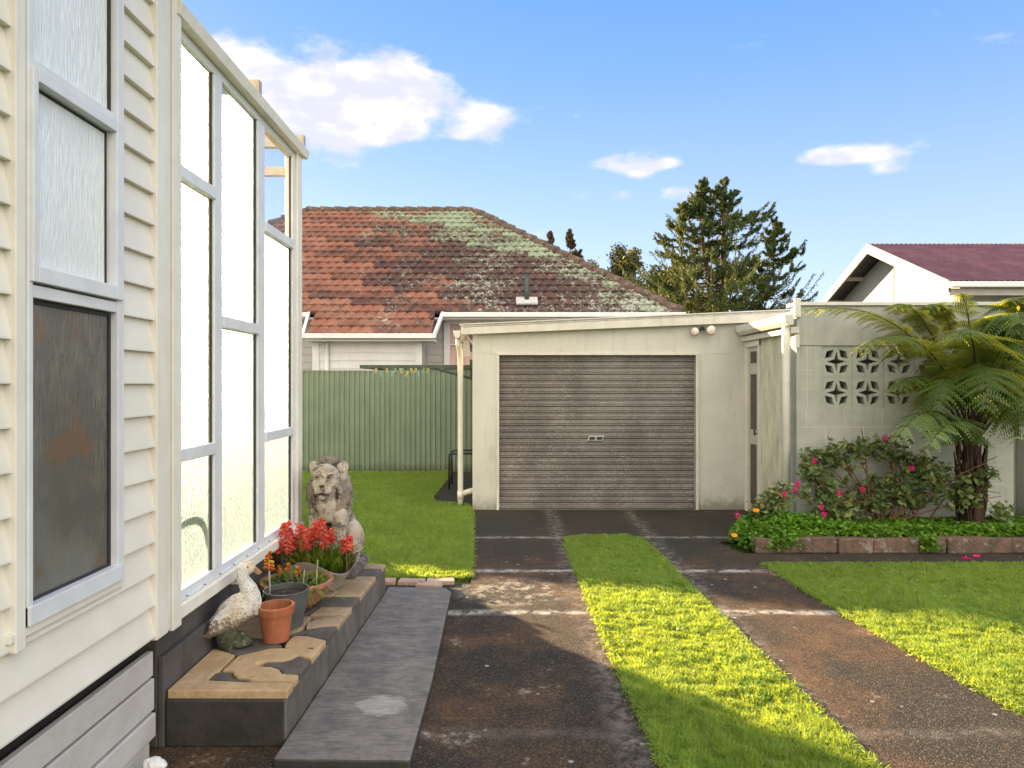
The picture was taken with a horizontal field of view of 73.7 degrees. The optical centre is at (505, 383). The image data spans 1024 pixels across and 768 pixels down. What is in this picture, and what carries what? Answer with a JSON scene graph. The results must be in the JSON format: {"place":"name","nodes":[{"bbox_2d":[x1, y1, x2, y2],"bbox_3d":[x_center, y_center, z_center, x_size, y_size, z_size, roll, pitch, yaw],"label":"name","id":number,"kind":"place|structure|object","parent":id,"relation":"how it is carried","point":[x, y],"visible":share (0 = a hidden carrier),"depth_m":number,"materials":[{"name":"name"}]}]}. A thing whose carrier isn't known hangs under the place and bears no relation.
{"place":"outdoors","nodes":[
{"label":"outdoors","id":0,"kind":"place"},
{"bbox_2d":[297,469,472,581],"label":"lawn","id":1,"kind":"structure","parent":0,"point":[461,580],"depth_m":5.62,"materials":[{"name":"green plant"}]},
{"bbox_2d":[385,499,477,579],"bbox_3d":[-0.939,1.583,7.386,1.382,0.066,3.699,0,0,0],"label":"grass fringe","id":2,"kind":"object","parent":1,"relation":"on","point":[469,571],"depth_m":6.05,"materials":[{"name":"green plant"}]},
{"bbox_2d":[434,472,472,507],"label":"path","id":3,"kind":"structure","parent":0,"point":[444,493],"depth_m":10.34,"materials":[{"name":"concrete"}]},
{"bbox_2d":[448,449,472,488],"bbox_3d":[-0.663,1.322,10.650,0.426,0.556,0.532,0,0,0],"label":"metal stand","id":4,"kind":"object","parent":3,"relation":"on","point":[451,453],"visible":0.9,"depth_m":10.39,"materials":[{"name":"black metal"}]},
{"bbox_2d":[267,206,685,369],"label":"tiled roof house","id":5,"kind":"structure","parent":0,"point":[396,285],"depth_m":15.92,"materials":[{"name":"tile"}]},
{"bbox_2d":[444,321,510,364],"bbox_3d":[-0.197,-0.875,15.505,2.395,1.150,0.090,0,0,0],"label":"window","id":6,"kind":"structure","parent":5,"relation":"in","point":[450,351],"depth_m":15.52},
{"bbox_2d":[396,541,754,583],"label":"ground","id":7,"kind":"structure","parent":0,"point":[736,548],"depth_m":6.73,"materials":[{"name":"brown soil"}]},
{"bbox_2d":[0,0,180,767],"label":"weatherboard house","id":8,"kind":"structure","parent":7,"relation":"on","point":[90,348],"depth_m":2.41,"materials":[{"name":"paint"}]},
{"bbox_2d":[26,0,123,626],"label":"window","id":9,"kind":"structure","parent":8,"relation":"in","point":[75,129],"depth_m":2.32,"materials":[{"name":"glass"}]},
{"bbox_2d":[138,0,309,746],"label":"glazed porch","id":10,"kind":"object","parent":8,"relation":"attached to","point":[241,379],"visible":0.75,"depth_m":3.75,"materials":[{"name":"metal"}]},
{"bbox_2d":[302,370,472,471],"bbox_3d":[-0.750,0.675,12.416,20.500,1.850,0.088,0,0,0],"label":"corrugated fence","id":11,"kind":"object","parent":7,"relation":"on","point":[364,420],"visible":0.15,"depth_m":12.39,"materials":[{"name":"green metal"}]},
{"bbox_2d":[546,228,583,257],"bbox_3d":[2.642,-3.094,33.927,2.951,9.397,2.551,0,0,0],"label":"slender tree","id":12,"kind":"object","parent":7,"relation":"on","point":[570,243],"visible":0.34,"depth_m":33.88,"materials":[{"name":"green plant"}]},
{"bbox_2d":[606,242,653,292],"bbox_3d":[6.578,-2.505,31.987,4.223,8.215,3.722,0,0,0],"label":"bushy tree","id":13,"kind":"object","parent":7,"relation":"on","point":[618,256],"visible":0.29,"depth_m":31.66,"materials":[{"name":"green plant"}]},
{"bbox_2d":[643,261,728,313],"bbox_3d":[7.457,-2.059,31.003,5.800,7.324,3.552,0,0,0],"label":"bushy tree","id":14,"kind":"object","parent":7,"relation":"on","point":[651,271],"visible":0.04,"depth_m":30.68,"materials":[{"name":"green plant"}]},
{"bbox_2d":[620,176,823,313],"bbox_3d":[8.454,-3.168,25.852,8.165,9.587,8.257,0,0,20],"label":"cedar tree","id":15,"kind":"object","parent":7,"relation":"on","point":[730,278],"visible":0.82,"depth_m":25.54,"materials":[{"name":"green plant"}]},
{"bbox_2d":[736,314,798,511],"bbox_3d":[3.246,0.427,7.885,0.708,2.345,1.610,0,0,0],"label":"side lobby","id":16,"kind":"object","parent":7,"relation":"on","point":[767,402],"visible":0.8,"depth_m":7.96,"materials":[{"name":"paint"}]},
{"bbox_2d":[748,346,757,509],"bbox_3d":[3.034,0.560,8.395,0.092,2.040,0.370,0,0,0],"label":"door","id":17,"kind":"structure","parent":16,"relation":"in","point":[752,351],"depth_m":8.42,"materials":[{"name":"paint"}]},
{"bbox_2d":[752,536,799,552],"bbox_3d":[2.568,1.528,6.500,0.417,0.143,0.120,0,0,0],"label":"edging brick","id":18,"kind":"object","parent":7,"relation":"on","point":[760,544],"visible":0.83,"depth_m":6.44,"materials":[{"name":"brown brick"}]},
{"bbox_2d":[799,535,836,552],"bbox_3d":[2.958,1.526,6.505,0.357,0.149,0.110,0,0,0],"label":"edging brick","id":19,"kind":"object","parent":7,"relation":"on","point":[821,544],"visible":0.78,"depth_m":6.45,"materials":[{"name":"brown brick"}]},
{"bbox_2d":[835,536,872,552],"bbox_3d":[3.304,1.529,6.495,0.327,0.142,0.130,0,0,0],"label":"edging brick","id":20,"kind":"object","parent":7,"relation":"on","point":[854,544],"visible":0.86,"depth_m":6.43,"materials":[{"name":"brown brick"}]},
{"bbox_2d":[744,527,1019,542],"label":"bed soil","id":21,"kind":"structure","parent":7,"relation":"on","point":[872,536],"depth_m":6.81,"materials":[{"name":"brown soil"}]},
{"bbox_2d":[746,479,797,519],"bbox_3d":[2.628,1.224,6.756,0.506,0.562,0.334,0,0,0],"label":"shrub","id":22,"kind":"object","parent":21,"relation":"on","point":[773,497],"visible":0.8,"depth_m":6.71,"materials":[{"name":"green plant"}]},
{"bbox_2d":[727,511,1023,551],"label":"ground cover","id":23,"kind":"object","parent":21,"relation":"on","point":[788,526],"visible":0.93,"depth_m":6.57,"materials":[{"name":"green plant"}]},
{"bbox_2d":[792,429,1020,522],"bbox_3d":[4.010,0.983,6.879,2.233,1.052,0.537,0,0,4],"label":"flowering shrub","id":24,"kind":"object","parent":21,"relation":"on","point":[909,496],"visible":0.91,"depth_m":6.84,"materials":[{"name":"green plant"}]},
{"bbox_2d":[801,293,1023,534],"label":"tree fern","id":25,"kind":"object","parent":21,"relation":"on","point":[983,378],"visible":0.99,"depth_m":6.54,"materials":[{"name":"green plant"}]},
{"bbox_2d":[778,298,1008,517],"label":"block wall","id":26,"kind":"structure","parent":7,"relation":"on","point":[838,387],"depth_m":7.18,"materials":[{"name":"paint"}]},
{"bbox_2d":[869,537,918,552],"bbox_3d":[3.688,1.531,6.500,0.437,0.137,0.120,0,0,0],"label":"edging brick","id":27,"kind":"object","parent":7,"relation":"on","point":[895,545],"visible":0.84,"depth_m":6.44,"materials":[{"name":"brown brick"}]},
{"bbox_2d":[916,536,945,552],"bbox_3d":[4.038,1.527,6.505,0.257,0.146,0.110,0,0,0],"label":"edging brick","id":28,"kind":"object","parent":7,"relation":"on","point":[941,542],"visible":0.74,"depth_m":6.45,"materials":[{"name":"brown brick"}]},
{"bbox_2d":[943,535,989,552],"bbox_3d":[4.369,1.526,6.495,0.397,0.148,0.131,0,0,0],"label":"edging brick","id":29,"kind":"object","parent":7,"relation":"on","point":[968,544],"visible":0.89,"depth_m":6.43,"materials":[{"name":"brown brick"}]},
{"bbox_2d":[987,536,1012,552],"bbox_3d":[4.678,1.531,6.500,0.217,0.139,0.120,0,0,0],"label":"edging brick","id":30,"kind":"object","parent":7,"relation":"on","point":[1001,544],"visible":0.81,"depth_m":6.44,"materials":[{"name":"brown brick"}]},
{"bbox_2d":[1005,386,1023,515],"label":"recess wall","id":31,"kind":"structure","parent":7,"relation":"on","point":[1014,472],"depth_m":7.98,"materials":[{"name":"paint"}]},
{"bbox_2d":[1006,536,1023,552],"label":"edging brick","id":32,"kind":"object","parent":7,"relation":"on","point":[1018,544],"visible":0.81,"depth_m":6.45,"materials":[{"name":"brown brick"}]},
{"bbox_2d":[149,510,1023,767],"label":"driveway","id":33,"kind":"structure","parent":0,"point":[525,677],"depth_m":3.84,"materials":[{"name":"brown asphalt"}]},
{"bbox_2d":[143,756,166,767],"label":"white ornament","id":34,"kind":"object","parent":33,"relation":"on","point":[155,762],"visible":1,"depth_m":2.72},
{"bbox_2d":[166,564,385,746],"bbox_3d":[-1.199,1.474,4.075,0.599,0.252,2.150,0,0,0],"label":"stone topped step","id":35,"kind":"object","parent":33,"relation":"on","point":[259,692],"visible":0.71,"depth_m":3.18,"materials":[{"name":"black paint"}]},
{"bbox_2d":[204,560,261,651],"bbox_3d":[-1.402,1.147,3.503,0.287,0.463,0.145,0,0,-29],"label":"duck statue","id":36,"kind":"object","parent":35,"relation":"on","point":[234,613],"visible":0.98,"depth_m":3.47,"materials":[{"name":"paint"}]},
{"bbox_2d":[258,599,294,643],"bbox_3d":[-1.210,1.254,3.600,0.196,0.185,0.196,0,0,0],"label":"terracotta pot","id":37,"kind":"object","parent":35,"relation":"on","point":[275,615],"visible":0.99,"depth_m":3.54,"materials":[{"name":"ceramic"}]},
{"bbox_2d":[263,550,309,628],"bbox_3d":[-1.228,1.133,3.825,0.250,0.428,0.250,0,0,0],"label":"plastic pot","id":38,"kind":"object","parent":35,"relation":"on","point":[296,593],"visible":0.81,"depth_m":3.78,"materials":[{"name":"plastic"}]},
{"bbox_2d":[258,560,347,614],"bbox_3d":[-1.258,1.202,4.123,0.654,0.290,0.675,0,0,0],"label":"terracotta bowl","id":39,"kind":"object","parent":35,"relation":"on","point":[318,581],"visible":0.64,"depth_m":4.13,"materials":[{"name":"terracotta"},{"name":"leaf"},{"name":"dark soil"}]},
{"bbox_2d":[275,518,370,591],"bbox_3d":[-1.219,1.122,4.513,0.681,0.451,0.611,0,0,0],"label":"red flowering plant","id":40,"kind":"object","parent":35,"relation":"on","point":[310,553],"visible":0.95,"depth_m":4.44,"materials":[{"name":"plant"}]},
{"bbox_2d":[306,455,368,578],"bbox_3d":[-1.243,0.926,4.992,0.422,0.843,0.631,0,0,0],"label":"lion statue","id":41,"kind":"object","parent":35,"relation":"on","point":[329,494],"visible":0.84,"depth_m":4.81,"materials":[{"name":"stone"}]},
{"bbox_2d":[274,587,451,767],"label":"concrete slab","id":42,"kind":"structure","parent":33,"relation":"on","point":[367,707],"depth_m":3.44,"materials":[{"name":"grey concrete"}]},
{"bbox_2d":[385,578,395,584],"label":"paving brick","id":43,"kind":"object","parent":33,"relation":"on","point":[390,581],"visible":0.45,"depth_m":5.43,"materials":[{"name":"brown brick"}]},
{"bbox_2d":[398,578,425,585],"bbox_3d":[-0.750,1.583,5.460,0.210,0.035,0.100,0,0,4],"label":"paving brick","id":44,"kind":"object","parent":33,"relation":"on","point":[407,581],"visible":0.79,"depth_m":5.42,"materials":[{"name":"brown brick"}]},
{"bbox_2d":[415,581,442,587],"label":"paving brick","id":45,"kind":"object","parent":33,"relation":"on","point":[427,584],"visible":0.8,"depth_m":5.33,"materials":[{"name":"brown brick"}]},
{"bbox_2d":[427,578,454,584],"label":"paving brick","id":46,"kind":"object","parent":33,"relation":"on","point":[448,581],"visible":0.74,"depth_m":5.44,"materials":[{"name":"brown brick"}]},
{"bbox_2d":[587,257,603,268],"bbox_3d":[4.273,-2.338,34.151,2.999,7.882,2.295,0,0,0],"label":"bushy tree","id":47,"kind":"object","parent":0,"point":[591,261],"depth_m":33.77,"materials":[{"name":"green plant"}]},
{"bbox_2d":[181,0,1023,311],"label":"sky","id":48,"kind":"structure","parent":0,"point":[864,122],"materials":[{"name":"blue"}]},
{"bbox_2d":[453,309,790,509],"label":"garage","id":49,"kind":"structure","parent":0,"point":[646,412],"depth_m":8.72,"materials":[{"name":"paint"}]},
{"bbox_2d":[360,360,472,379],"bbox_3d":[-1.227,-0.193,10.270,1.606,0.295,1.540,0,0,0],"label":"folding clothesline","id":50,"kind":"object","parent":49,"relation":"attached to","point":[444,368],"visible":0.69,"depth_m":9.50,"materials":[{"name":"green metal"}]},
{"bbox_2d":[499,355,694,508],"bbox_3d":[1.166,0.617,8.710,2.495,1.966,0.063,0,0,0],"label":"roller door","id":51,"kind":"structure","parent":49,"relation":"in","point":[576,431],"depth_m":8.72,"materials":[{"name":"metal"}]},
{"bbox_2d":[691,325,715,335],"bbox_3d":[2.481,-0.666,8.588,0.304,0.130,0.140,0,0,0],"label":"floodlight","id":52,"kind":"object","parent":49,"relation":"attached to","point":[711,330],"visible":1,"depth_m":8.54,"materials":[{"name":"white metal"}]},
{"bbox_2d":[562,533,891,767],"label":"lawn","id":53,"kind":"structure","parent":0,"point":[731,720],"depth_m":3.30,"materials":[{"name":"green plant"}]},
{"bbox_2d":[759,560,1023,715],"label":"lawn","id":54,"kind":"structure","parent":0,"point":[931,622],"depth_m":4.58,"materials":[{"name":"green plant"}]},
{"bbox_2d":[582,550,1023,767],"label":"clover","id":55,"kind":"object","parent":54,"relation":"on","point":[737,678],"visible":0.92,"depth_m":4.39,"materials":[{"name":"green plant"}]},
{"bbox_2d":[820,243,1023,301],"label":"maroon roof house","id":56,"kind":"structure","parent":0,"point":[924,272],"depth_m":13.71,"materials":[{"name":"metal"}]}
]}

